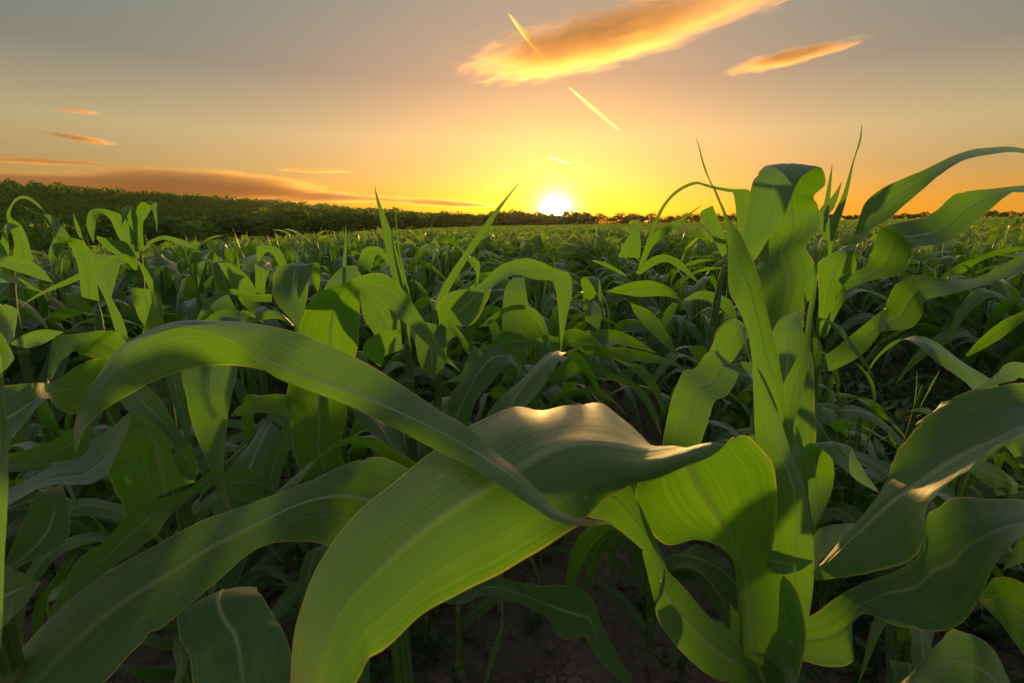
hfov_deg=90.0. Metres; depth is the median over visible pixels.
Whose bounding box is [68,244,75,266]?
maize plant
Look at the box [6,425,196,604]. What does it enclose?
maize plant
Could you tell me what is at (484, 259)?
maize plant
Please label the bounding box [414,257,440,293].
maize plant
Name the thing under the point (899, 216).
tree
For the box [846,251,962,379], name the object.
maize plant
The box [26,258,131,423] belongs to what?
maize plant
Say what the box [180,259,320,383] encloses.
maize plant
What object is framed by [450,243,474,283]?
maize plant
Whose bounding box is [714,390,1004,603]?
maize plant
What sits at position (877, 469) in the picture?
maize plant
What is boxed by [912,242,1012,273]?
maize plant
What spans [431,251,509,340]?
maize plant
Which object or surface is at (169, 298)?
maize plant
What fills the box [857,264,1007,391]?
maize plant
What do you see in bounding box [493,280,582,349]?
maize plant
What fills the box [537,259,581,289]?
maize plant
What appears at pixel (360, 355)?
maize plant
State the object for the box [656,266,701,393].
maize plant
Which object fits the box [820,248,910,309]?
maize plant
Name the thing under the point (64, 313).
maize plant
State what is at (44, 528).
maize plant
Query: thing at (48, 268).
maize plant
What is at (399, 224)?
tree
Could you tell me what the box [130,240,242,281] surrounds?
maize plant
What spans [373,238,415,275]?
maize plant
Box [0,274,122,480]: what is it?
maize plant
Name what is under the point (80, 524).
maize plant
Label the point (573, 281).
maize plant
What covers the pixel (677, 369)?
maize plant
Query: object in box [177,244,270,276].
maize plant
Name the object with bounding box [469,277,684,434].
maize plant
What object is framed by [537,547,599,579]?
maize plant
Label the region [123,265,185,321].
maize plant
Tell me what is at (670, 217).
tree
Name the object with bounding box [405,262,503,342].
maize plant
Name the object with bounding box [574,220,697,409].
maize plant
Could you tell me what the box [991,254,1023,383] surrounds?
maize plant
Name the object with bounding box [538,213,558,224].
tree
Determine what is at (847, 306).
maize plant
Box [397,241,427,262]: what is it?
maize plant
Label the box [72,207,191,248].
tree
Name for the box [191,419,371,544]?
maize plant
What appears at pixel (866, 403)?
maize plant
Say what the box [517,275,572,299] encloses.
maize plant
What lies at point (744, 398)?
maize plant
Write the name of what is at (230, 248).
maize plant
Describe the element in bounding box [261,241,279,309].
maize plant
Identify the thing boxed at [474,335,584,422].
maize plant
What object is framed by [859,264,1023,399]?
maize plant
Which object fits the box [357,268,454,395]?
maize plant
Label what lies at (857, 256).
maize plant
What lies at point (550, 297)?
maize plant
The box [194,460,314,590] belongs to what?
maize plant
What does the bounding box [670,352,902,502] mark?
maize plant
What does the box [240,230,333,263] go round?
maize plant
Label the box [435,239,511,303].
maize plant
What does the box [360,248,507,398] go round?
maize plant
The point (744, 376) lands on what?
maize plant
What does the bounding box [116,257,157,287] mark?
maize plant
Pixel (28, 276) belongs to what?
maize plant
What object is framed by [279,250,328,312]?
maize plant
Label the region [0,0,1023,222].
sky
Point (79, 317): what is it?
maize plant
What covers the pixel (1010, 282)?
maize plant
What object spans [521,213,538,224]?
tree
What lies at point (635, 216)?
tree
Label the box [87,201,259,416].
maize plant
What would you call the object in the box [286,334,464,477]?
maize plant
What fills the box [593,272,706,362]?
maize plant
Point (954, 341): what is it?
maize plant
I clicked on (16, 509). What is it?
maize plant
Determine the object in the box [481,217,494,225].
tree
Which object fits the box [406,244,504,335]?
maize plant
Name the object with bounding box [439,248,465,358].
maize plant
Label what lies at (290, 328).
maize plant
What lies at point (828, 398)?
maize plant
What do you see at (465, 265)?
maize plant
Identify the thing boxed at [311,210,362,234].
tree
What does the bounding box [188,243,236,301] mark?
maize plant
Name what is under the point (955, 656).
maize plant
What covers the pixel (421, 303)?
maize plant
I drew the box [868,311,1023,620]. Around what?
maize plant
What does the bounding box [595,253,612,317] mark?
maize plant
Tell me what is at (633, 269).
maize plant
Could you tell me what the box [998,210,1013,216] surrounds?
tree
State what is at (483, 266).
maize plant
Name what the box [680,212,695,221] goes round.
tree
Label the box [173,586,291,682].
maize plant
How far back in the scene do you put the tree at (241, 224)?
81.38 m
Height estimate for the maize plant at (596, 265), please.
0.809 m
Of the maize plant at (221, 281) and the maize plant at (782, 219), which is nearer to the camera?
the maize plant at (782, 219)
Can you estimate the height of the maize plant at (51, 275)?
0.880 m
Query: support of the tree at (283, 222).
on the ground
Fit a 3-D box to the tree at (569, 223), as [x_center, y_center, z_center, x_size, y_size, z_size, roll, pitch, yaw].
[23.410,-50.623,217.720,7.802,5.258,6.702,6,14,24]
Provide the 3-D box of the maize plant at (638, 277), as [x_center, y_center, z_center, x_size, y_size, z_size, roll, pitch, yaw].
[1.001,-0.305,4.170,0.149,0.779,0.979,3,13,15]
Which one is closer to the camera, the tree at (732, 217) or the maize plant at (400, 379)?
the maize plant at (400, 379)
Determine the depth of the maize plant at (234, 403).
1.75 m
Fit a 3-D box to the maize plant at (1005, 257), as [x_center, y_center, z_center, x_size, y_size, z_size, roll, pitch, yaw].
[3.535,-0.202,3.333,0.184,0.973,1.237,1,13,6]
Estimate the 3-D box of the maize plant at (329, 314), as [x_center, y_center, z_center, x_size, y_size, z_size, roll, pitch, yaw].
[-0.380,0.261,1.187,0.850,1.036,0.392,8,15,31]
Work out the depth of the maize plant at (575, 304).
2.75 m
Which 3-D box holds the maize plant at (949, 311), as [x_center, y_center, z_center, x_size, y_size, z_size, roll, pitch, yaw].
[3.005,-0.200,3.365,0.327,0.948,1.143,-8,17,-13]
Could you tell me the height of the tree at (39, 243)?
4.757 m
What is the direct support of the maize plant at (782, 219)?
on the ground
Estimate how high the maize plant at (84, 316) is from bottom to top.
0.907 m
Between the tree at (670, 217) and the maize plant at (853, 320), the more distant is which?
the tree at (670, 217)
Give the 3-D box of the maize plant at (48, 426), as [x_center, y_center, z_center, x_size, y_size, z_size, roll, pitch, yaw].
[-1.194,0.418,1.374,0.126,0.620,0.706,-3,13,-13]
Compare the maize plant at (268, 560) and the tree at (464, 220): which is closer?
the maize plant at (268, 560)
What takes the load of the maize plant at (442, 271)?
on the ground
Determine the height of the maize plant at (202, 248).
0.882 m
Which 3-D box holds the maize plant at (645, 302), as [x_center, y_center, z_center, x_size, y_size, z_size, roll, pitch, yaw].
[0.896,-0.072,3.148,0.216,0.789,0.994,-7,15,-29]
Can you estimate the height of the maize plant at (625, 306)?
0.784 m
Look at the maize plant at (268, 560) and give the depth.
0.95 m
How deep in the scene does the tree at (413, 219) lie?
139.46 m
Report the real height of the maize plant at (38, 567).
0.548 m
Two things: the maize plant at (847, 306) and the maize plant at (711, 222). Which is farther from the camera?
the maize plant at (847, 306)
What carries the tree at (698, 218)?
on the ground
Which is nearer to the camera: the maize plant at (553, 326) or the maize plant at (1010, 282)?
the maize plant at (553, 326)
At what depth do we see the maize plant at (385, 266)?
2.76 m
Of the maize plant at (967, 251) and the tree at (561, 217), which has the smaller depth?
the maize plant at (967, 251)
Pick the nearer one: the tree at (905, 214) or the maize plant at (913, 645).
the maize plant at (913, 645)
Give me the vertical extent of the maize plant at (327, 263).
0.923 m
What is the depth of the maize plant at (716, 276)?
5.06 m
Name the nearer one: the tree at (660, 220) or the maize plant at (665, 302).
the maize plant at (665, 302)
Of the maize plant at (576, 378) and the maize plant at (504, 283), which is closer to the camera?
the maize plant at (576, 378)
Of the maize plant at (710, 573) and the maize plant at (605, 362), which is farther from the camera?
the maize plant at (605, 362)
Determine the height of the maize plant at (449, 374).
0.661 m
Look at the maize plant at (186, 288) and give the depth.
2.68 m
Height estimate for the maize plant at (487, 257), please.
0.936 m
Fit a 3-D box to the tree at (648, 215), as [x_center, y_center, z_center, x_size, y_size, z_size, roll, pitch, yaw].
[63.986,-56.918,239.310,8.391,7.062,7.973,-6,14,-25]
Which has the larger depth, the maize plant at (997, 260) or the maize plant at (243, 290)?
the maize plant at (997, 260)
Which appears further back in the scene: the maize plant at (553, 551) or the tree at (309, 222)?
the tree at (309, 222)
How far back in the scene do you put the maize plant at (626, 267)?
4.38 m
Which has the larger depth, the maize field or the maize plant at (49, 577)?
the maize field
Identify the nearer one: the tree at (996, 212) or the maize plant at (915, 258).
the maize plant at (915, 258)
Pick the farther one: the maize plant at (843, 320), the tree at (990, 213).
the tree at (990, 213)
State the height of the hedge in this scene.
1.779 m
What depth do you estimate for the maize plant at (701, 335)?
2.35 m
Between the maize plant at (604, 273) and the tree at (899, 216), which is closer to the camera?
the maize plant at (604, 273)
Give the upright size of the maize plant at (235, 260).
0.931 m
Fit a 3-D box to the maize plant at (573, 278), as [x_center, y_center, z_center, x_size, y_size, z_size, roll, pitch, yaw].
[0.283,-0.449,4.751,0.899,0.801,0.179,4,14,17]
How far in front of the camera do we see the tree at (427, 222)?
145.76 m
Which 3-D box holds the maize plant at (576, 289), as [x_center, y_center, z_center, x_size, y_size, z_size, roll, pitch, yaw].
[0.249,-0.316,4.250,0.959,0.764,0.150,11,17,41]
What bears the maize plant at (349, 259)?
on the ground
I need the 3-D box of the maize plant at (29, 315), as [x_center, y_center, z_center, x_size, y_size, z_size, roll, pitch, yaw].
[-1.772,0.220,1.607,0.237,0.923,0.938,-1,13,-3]
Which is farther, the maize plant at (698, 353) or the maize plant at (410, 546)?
the maize plant at (698, 353)
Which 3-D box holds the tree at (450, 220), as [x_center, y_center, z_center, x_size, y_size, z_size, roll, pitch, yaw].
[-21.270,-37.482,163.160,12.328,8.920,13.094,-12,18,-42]
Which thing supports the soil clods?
on the ground
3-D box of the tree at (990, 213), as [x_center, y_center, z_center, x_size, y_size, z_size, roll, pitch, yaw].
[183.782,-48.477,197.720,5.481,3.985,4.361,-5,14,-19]
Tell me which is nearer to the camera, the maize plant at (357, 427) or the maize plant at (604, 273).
the maize plant at (357, 427)
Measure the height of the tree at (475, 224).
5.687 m
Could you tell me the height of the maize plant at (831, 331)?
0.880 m
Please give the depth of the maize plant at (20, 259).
1.61 m
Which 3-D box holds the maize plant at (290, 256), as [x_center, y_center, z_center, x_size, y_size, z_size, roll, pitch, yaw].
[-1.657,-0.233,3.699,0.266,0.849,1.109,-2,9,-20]
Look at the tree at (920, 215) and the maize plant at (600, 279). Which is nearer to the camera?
the maize plant at (600, 279)
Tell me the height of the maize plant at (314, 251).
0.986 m
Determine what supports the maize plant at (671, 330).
on the ground
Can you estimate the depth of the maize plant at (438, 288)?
2.63 m
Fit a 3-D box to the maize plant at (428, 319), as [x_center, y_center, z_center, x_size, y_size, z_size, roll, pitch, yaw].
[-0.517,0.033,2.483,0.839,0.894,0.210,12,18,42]
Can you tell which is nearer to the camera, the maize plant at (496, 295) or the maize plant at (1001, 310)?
the maize plant at (1001, 310)
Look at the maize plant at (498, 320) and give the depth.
2.64 m
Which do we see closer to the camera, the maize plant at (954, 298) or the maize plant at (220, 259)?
the maize plant at (954, 298)
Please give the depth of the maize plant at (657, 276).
3.81 m
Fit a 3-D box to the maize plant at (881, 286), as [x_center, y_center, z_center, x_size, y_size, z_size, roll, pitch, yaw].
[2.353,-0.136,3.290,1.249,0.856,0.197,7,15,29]
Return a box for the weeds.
[15,266,1023,682]
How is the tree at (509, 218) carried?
on the ground
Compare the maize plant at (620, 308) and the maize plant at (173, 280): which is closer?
the maize plant at (173, 280)
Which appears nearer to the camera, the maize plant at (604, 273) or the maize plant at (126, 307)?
the maize plant at (126, 307)
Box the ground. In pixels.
[8,254,1023,682]
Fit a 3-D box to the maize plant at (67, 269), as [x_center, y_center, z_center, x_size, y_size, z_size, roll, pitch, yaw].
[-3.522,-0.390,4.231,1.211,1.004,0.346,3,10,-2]
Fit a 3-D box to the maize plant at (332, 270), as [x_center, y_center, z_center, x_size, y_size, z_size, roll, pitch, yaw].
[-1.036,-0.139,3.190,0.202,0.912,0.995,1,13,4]
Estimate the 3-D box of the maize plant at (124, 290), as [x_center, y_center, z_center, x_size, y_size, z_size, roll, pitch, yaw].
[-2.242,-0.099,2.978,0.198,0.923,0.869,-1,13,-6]
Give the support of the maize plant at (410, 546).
on the ground
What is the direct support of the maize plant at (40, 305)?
on the ground
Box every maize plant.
[0,196,129,443]
[0,266,83,381]
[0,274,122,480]
[0,296,137,452]
[0,304,69,682]
[3,268,79,298]
[3,279,142,430]
[4,320,614,682]
[4,399,107,573]
[5,253,186,434]
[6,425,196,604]
[6,441,105,592]
[7,408,245,583]
[8,386,233,562]
[14,311,64,442]
[15,264,162,420]
[16,439,272,647]
[18,259,37,293]
[19,310,64,353]
[19,457,413,682]
[20,253,415,623]
[22,253,121,318]
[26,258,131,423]
[31,262,86,319]
[35,254,78,320]
[39,261,54,275]
[44,282,69,312]
[45,527,309,682]
[47,253,74,274]
[49,236,286,547]
[50,255,153,299]
[64,233,143,275]
[65,266,79,285]
[65,368,290,475]
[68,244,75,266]
[71,285,105,321]
[78,258,128,310]
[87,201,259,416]
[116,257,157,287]
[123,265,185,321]
[124,251,185,414]
[128,267,154,295]
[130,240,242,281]
[131,251,155,289]
[152,263,276,309]
[152,381,204,500]
[164,247,198,271]
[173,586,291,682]
[175,247,212,320]
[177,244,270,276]
[178,242,248,265]
[180,257,274,305]
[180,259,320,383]
[181,365,346,586]
[182,236,208,276]
[184,269,248,471]
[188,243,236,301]
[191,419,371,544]
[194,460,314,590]
[206,227,460,476]
[206,250,272,443]
[212,260,281,419]
[221,238,242,269]
[224,244,274,304]
[233,242,270,272]
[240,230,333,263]
[241,251,370,393]
[256,276,367,394]
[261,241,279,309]
[264,250,298,305]
[266,265,366,323]
[271,465,369,682]
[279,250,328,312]
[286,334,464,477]
[288,407,373,478]
[290,138,1023,682]
[300,243,323,278]
[303,351,370,482]
[305,235,354,269]
[305,407,430,649]
[307,248,347,297]
[309,234,361,262]
[310,229,350,262]
[313,239,360,266]
[322,254,382,279]
[323,237,412,278]
[328,237,501,346]
[329,230,389,350]
[353,244,501,385]
[355,255,387,361]
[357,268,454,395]
[358,186,449,462]
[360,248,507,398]
[360,262,473,403]
[360,262,478,396]
[366,242,426,272]
[370,296,437,396]
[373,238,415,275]
[381,268,487,401]
[383,353,479,403]
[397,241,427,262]
[397,247,435,277]
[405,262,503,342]
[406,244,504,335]
[413,255,517,296]
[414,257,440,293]
[416,183,571,607]
[423,443,541,625]
[424,258,460,368]
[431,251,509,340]
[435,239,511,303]
[437,235,516,300]
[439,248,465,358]
[442,292,571,396]
[444,350,631,682]
[447,341,625,417]
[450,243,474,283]
[451,239,473,286]
[452,281,623,401]
[455,282,642,402]
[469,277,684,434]
[470,234,516,264]
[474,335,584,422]
[475,243,505,301]
[475,264,608,359]
[479,280,609,355]
[480,242,498,271]
[481,230,500,271]
[484,271,578,323]
[491,342,600,539]
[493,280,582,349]
[494,350,563,407]
[496,369,608,406]
[498,259,581,306]
[506,253,578,303]
[510,254,582,297]
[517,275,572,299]
[528,260,582,308]
[531,280,568,350]
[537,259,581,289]
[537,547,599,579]
[542,301,641,435]
[565,125,1023,586]
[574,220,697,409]
[574,252,637,279]
[582,248,632,322]
[584,265,726,350]
[588,483,740,653]
[591,253,618,292]
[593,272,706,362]
[594,263,638,315]
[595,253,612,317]
[595,259,655,302]
[597,257,630,326]
[598,204,748,443]
[598,246,623,323]
[599,260,634,331]
[600,259,711,350]
[602,263,654,347]
[602,269,712,382]
[605,265,640,333]
[612,269,677,368]
[612,284,772,393]
[621,279,749,392]
[627,275,686,391]
[633,260,640,281]
[633,276,716,403]
[637,270,659,349]
[641,311,750,435]
[652,361,750,431]
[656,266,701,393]
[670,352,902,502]
[680,290,746,434]
[701,253,762,299]
[707,259,758,299]
[708,420,902,616]
[711,370,873,482]
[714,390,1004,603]
[716,355,753,438]
[723,367,1022,649]
[732,259,759,300]
[748,408,876,600]
[756,244,888,349]
[758,238,868,331]
[807,254,818,312]
[808,255,942,372]
[813,248,859,336]
[813,272,970,376]
[813,372,837,536]
[813,451,1023,610]
[815,263,937,357]
[816,248,861,352]
[818,245,923,330]
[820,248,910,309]
[824,249,1023,402]
[834,372,1023,484]
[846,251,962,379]
[849,241,926,336]
[853,247,968,358]
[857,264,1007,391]
[858,259,975,352]
[858,541,933,682]
[859,243,979,367]
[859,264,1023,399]
[861,245,1023,392]
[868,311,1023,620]
[871,408,1006,579]
[873,269,928,305]
[895,279,1023,384]
[901,535,1023,682]
[909,240,1010,372]
[911,249,1023,357]
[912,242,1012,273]
[919,265,1019,323]
[920,244,1005,274]
[922,274,1023,384]
[924,254,999,345]
[926,261,1004,370]
[933,298,1023,397]
[940,283,1023,372]
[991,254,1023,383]
[997,252,1023,265]
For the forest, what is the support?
on the hills
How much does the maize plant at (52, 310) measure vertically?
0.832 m
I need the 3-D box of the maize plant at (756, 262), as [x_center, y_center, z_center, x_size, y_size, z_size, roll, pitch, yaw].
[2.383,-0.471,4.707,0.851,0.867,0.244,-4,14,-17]
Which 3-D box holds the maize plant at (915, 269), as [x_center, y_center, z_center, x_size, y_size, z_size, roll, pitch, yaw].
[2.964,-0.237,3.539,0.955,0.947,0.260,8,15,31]
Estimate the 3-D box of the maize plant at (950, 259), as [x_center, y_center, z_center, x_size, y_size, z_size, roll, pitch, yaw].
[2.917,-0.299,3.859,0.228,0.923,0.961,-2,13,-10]
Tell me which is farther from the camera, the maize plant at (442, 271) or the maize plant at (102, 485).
the maize plant at (442, 271)
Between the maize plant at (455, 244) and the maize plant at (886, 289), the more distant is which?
the maize plant at (886, 289)
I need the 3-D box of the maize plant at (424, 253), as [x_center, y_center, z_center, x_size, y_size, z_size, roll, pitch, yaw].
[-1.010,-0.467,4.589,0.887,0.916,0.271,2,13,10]
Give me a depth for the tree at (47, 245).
55.99 m
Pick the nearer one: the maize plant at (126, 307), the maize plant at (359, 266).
the maize plant at (126, 307)
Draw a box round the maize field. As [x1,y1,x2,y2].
[1,216,1023,305]
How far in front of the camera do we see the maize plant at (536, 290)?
3.20 m
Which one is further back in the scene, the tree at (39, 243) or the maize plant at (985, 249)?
the tree at (39, 243)
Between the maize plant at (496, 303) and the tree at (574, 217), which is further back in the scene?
the tree at (574, 217)
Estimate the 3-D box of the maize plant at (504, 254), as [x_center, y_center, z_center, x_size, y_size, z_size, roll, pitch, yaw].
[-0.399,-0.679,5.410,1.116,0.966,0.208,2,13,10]
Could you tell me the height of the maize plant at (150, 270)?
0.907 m
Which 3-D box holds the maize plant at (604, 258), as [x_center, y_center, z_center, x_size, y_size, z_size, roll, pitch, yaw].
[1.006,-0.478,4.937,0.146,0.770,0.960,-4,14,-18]
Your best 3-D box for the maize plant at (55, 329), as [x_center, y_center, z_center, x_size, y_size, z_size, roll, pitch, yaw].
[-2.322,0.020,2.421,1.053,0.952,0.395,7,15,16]
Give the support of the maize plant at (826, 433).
on the ground
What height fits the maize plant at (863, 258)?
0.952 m
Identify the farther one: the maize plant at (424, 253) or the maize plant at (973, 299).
the maize plant at (424, 253)
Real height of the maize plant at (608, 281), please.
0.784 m
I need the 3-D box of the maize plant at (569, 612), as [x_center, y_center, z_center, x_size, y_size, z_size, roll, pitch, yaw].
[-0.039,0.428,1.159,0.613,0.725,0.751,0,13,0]
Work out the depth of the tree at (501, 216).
189.03 m
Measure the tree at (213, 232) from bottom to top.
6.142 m
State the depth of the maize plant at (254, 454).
0.94 m
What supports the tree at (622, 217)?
on the ground
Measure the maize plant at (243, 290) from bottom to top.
1.009 m
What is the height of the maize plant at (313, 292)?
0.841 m
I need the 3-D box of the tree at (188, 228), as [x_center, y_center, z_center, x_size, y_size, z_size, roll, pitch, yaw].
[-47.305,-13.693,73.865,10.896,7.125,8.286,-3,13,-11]
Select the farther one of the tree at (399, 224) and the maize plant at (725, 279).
the tree at (399, 224)
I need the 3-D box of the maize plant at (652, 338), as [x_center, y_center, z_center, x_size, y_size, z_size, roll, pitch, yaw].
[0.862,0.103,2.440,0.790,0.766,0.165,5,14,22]
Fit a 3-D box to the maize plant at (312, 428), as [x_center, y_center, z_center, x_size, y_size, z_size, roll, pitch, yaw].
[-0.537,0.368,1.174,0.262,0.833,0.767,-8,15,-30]
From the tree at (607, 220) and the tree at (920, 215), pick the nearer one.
the tree at (920, 215)
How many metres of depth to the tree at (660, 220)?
232.46 m
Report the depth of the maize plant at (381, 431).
1.16 m
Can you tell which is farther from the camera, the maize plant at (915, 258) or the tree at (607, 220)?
the tree at (607, 220)
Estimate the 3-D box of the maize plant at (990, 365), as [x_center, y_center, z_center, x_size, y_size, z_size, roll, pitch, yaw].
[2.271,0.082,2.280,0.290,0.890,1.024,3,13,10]
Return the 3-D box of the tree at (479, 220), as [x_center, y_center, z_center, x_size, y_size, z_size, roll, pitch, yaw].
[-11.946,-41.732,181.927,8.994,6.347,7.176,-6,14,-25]
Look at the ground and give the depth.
1.29 m
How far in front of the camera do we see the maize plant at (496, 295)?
3.04 m
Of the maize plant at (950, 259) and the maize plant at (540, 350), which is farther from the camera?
the maize plant at (950, 259)
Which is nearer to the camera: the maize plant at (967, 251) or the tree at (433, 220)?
the maize plant at (967, 251)
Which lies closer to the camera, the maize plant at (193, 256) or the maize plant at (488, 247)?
the maize plant at (193, 256)
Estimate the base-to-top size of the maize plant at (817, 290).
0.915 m
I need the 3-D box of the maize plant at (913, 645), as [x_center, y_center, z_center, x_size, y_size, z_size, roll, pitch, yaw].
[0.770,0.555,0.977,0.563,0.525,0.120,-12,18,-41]
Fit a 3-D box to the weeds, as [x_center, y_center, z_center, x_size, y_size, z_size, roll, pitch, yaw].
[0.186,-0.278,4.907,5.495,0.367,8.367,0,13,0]
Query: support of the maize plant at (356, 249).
on the ground
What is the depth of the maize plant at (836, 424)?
1.25 m
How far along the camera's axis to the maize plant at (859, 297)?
3.38 m
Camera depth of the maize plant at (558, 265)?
4.83 m
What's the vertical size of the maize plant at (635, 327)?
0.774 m
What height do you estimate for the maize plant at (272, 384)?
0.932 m
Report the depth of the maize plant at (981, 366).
3.26 m
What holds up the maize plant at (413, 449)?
on the ground
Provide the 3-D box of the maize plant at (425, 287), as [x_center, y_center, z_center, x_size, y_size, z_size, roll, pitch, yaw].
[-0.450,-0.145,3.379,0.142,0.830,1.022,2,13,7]
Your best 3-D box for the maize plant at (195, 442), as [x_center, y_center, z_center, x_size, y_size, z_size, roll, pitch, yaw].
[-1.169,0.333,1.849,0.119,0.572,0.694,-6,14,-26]
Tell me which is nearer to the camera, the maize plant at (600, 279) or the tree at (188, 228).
the maize plant at (600, 279)
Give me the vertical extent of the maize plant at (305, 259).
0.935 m
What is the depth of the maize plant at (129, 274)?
2.26 m
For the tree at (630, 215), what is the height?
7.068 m
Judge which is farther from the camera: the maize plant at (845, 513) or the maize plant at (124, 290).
the maize plant at (124, 290)
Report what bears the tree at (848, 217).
on the ground
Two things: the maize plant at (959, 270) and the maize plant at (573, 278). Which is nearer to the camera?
the maize plant at (959, 270)
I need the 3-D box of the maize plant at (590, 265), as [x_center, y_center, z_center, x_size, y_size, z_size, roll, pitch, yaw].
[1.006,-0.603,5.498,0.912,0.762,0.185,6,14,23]
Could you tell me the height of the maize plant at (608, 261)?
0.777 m
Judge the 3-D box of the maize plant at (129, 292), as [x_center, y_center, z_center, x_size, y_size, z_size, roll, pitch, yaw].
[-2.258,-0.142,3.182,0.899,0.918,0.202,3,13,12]
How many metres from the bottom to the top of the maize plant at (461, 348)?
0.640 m
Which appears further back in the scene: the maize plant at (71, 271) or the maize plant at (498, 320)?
the maize plant at (71, 271)
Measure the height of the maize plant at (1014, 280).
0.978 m
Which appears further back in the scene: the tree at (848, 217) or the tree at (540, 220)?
the tree at (848, 217)
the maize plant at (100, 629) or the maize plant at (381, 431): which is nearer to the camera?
the maize plant at (100, 629)
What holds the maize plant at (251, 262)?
on the ground
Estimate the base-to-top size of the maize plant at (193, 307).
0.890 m
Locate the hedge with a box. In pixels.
[998,213,1023,231]
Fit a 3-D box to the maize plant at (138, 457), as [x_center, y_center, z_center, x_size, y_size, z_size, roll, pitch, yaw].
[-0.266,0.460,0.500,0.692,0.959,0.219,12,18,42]
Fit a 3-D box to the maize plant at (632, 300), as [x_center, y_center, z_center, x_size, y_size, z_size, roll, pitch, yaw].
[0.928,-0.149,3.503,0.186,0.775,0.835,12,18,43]
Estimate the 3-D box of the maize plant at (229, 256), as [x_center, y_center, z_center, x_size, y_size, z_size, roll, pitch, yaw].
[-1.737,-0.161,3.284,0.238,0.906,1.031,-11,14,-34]
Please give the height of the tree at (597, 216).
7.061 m
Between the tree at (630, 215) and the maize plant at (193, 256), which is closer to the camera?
the maize plant at (193, 256)
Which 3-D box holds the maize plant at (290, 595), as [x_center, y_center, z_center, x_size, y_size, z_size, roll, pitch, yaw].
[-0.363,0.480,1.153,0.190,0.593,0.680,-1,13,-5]
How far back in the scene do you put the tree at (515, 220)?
200.73 m
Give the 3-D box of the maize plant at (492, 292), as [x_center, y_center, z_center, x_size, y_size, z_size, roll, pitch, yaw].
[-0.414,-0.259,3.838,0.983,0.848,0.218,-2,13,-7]
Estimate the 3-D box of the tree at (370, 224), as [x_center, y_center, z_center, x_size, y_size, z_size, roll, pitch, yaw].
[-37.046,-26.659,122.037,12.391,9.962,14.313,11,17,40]
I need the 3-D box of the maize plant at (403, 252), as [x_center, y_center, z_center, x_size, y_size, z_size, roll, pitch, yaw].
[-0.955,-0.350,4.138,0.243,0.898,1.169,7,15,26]
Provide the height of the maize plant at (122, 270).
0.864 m
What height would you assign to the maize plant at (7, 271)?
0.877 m
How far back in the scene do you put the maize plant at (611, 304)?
3.42 m
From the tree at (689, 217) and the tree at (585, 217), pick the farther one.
the tree at (689, 217)
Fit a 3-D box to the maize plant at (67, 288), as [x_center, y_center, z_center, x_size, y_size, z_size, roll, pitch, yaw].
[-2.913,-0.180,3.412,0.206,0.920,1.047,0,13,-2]
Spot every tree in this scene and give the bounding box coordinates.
[12,242,71,256]
[41,238,90,252]
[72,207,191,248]
[86,233,139,247]
[147,221,211,245]
[193,226,235,243]
[196,210,270,241]
[233,204,317,239]
[290,210,342,235]
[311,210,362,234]
[334,208,382,234]
[373,215,407,230]
[378,206,421,230]
[413,218,433,228]
[419,216,442,228]
[433,209,462,227]
[446,213,470,226]
[466,217,480,226]
[469,215,485,225]
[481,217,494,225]
[484,211,508,225]
[491,212,512,225]
[507,216,526,224]
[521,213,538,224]
[527,215,545,224]
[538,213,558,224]
[558,215,569,224]
[558,216,574,224]
[566,213,586,223]
[578,212,594,223]
[590,212,605,223]
[600,215,613,223]
[612,212,629,223]
[626,213,641,223]
[629,212,643,222]
[639,212,656,222]
[648,217,662,222]
[664,215,673,222]
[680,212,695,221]
[691,213,700,221]
[721,214,734,221]
[842,215,854,219]
[891,213,904,218]
[900,212,910,218]
[913,211,929,218]
[984,211,995,216]
[987,210,1001,216]
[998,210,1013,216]
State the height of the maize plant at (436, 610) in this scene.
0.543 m
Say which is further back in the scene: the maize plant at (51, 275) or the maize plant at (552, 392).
the maize plant at (51, 275)
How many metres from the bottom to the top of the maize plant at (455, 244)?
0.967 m
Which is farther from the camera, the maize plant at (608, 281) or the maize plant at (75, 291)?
the maize plant at (608, 281)
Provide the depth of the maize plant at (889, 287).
4.00 m
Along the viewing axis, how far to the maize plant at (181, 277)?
2.99 m
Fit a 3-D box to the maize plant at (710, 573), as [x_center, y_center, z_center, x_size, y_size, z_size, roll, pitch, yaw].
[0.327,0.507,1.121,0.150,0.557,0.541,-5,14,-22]
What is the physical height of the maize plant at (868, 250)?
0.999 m
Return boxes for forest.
[0,178,588,255]
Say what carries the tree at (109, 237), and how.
on the ground
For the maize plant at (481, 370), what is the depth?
1.20 m
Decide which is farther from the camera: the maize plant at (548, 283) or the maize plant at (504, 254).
the maize plant at (504, 254)
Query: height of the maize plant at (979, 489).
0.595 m
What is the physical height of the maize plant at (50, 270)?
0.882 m
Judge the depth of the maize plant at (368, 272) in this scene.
3.71 m
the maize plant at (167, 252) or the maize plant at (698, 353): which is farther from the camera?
the maize plant at (167, 252)
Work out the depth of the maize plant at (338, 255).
4.66 m
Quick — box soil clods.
[18,346,1023,682]
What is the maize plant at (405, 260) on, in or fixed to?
on the ground

